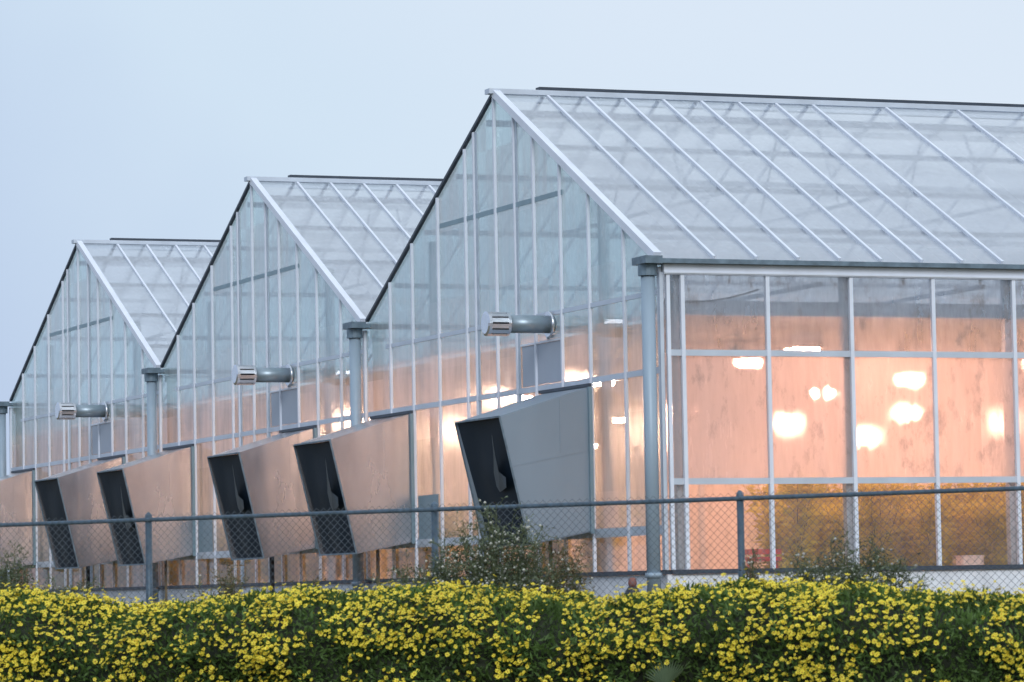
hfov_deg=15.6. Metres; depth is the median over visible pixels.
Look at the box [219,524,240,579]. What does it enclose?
crop plant
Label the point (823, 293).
greenhouse
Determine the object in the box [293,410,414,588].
exhaust hood
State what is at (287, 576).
crop plant
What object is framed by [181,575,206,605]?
wild shrub
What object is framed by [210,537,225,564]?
crop plant
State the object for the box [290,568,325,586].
wild shrub
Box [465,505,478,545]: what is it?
crop plant
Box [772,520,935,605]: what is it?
wild shrub
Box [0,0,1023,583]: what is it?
sky
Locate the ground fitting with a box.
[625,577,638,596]
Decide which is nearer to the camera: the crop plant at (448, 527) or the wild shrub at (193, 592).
the wild shrub at (193, 592)
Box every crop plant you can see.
[40,547,57,569]
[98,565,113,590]
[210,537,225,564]
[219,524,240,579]
[280,556,289,581]
[444,504,475,548]
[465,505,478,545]
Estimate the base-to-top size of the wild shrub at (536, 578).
1.550 m
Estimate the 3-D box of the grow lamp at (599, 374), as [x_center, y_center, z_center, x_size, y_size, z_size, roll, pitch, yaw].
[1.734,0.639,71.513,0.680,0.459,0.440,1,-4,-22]
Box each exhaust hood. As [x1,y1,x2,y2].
[0,468,35,583]
[34,454,125,597]
[96,444,195,607]
[207,425,316,592]
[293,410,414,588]
[455,383,594,573]
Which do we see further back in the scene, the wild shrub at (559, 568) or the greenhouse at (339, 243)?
the greenhouse at (339, 243)
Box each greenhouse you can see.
[0,238,732,608]
[160,175,641,606]
[365,87,1023,601]
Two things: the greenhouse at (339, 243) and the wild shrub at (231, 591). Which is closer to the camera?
the wild shrub at (231, 591)
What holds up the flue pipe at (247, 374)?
attached to the greenhouse at (339, 243)
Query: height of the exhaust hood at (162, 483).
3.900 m
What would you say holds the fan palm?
on the ground
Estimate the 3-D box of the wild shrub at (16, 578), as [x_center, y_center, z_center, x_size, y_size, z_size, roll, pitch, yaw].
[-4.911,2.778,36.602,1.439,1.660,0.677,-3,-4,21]
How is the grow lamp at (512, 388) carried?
hanging from the greenhouse at (339, 243)
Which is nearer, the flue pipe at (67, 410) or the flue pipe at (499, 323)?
the flue pipe at (499, 323)
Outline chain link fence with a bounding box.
[0,483,1023,603]
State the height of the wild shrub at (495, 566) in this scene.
1.951 m
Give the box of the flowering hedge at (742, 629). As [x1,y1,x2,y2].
[0,568,1023,681]
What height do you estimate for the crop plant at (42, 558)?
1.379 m
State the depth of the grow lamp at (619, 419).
86.86 m
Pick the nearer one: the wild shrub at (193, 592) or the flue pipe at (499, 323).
the wild shrub at (193, 592)
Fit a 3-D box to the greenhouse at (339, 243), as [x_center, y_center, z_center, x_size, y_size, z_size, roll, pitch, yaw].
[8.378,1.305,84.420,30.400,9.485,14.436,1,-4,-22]
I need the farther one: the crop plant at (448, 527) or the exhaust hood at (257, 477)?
the exhaust hood at (257, 477)
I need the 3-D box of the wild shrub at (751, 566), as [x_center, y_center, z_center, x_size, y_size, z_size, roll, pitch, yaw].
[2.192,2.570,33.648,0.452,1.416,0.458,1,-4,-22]
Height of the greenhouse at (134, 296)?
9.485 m
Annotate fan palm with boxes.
[644,659,684,681]
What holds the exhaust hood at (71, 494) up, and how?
attached to the greenhouse at (134, 296)
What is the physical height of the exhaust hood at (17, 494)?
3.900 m
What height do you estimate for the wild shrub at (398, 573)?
1.513 m
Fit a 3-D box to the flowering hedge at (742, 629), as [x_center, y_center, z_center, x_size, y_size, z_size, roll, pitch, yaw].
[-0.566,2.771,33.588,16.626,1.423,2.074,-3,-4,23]
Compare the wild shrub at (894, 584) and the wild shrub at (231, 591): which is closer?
the wild shrub at (894, 584)
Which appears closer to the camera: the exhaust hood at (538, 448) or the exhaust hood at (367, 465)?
the exhaust hood at (538, 448)
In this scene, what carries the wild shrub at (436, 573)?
on the ground
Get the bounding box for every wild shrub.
[0,540,73,594]
[48,574,103,597]
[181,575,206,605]
[190,562,250,601]
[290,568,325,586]
[368,547,432,587]
[393,528,482,589]
[413,496,592,595]
[488,539,572,595]
[531,535,604,596]
[740,548,767,586]
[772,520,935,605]
[870,560,906,605]
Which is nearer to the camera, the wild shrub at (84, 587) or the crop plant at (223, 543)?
the wild shrub at (84, 587)
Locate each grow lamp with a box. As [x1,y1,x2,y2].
[511,382,531,400]
[593,366,622,385]
[613,406,634,422]
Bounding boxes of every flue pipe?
[55,402,110,421]
[232,364,296,387]
[481,311,559,339]
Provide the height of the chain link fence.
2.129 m

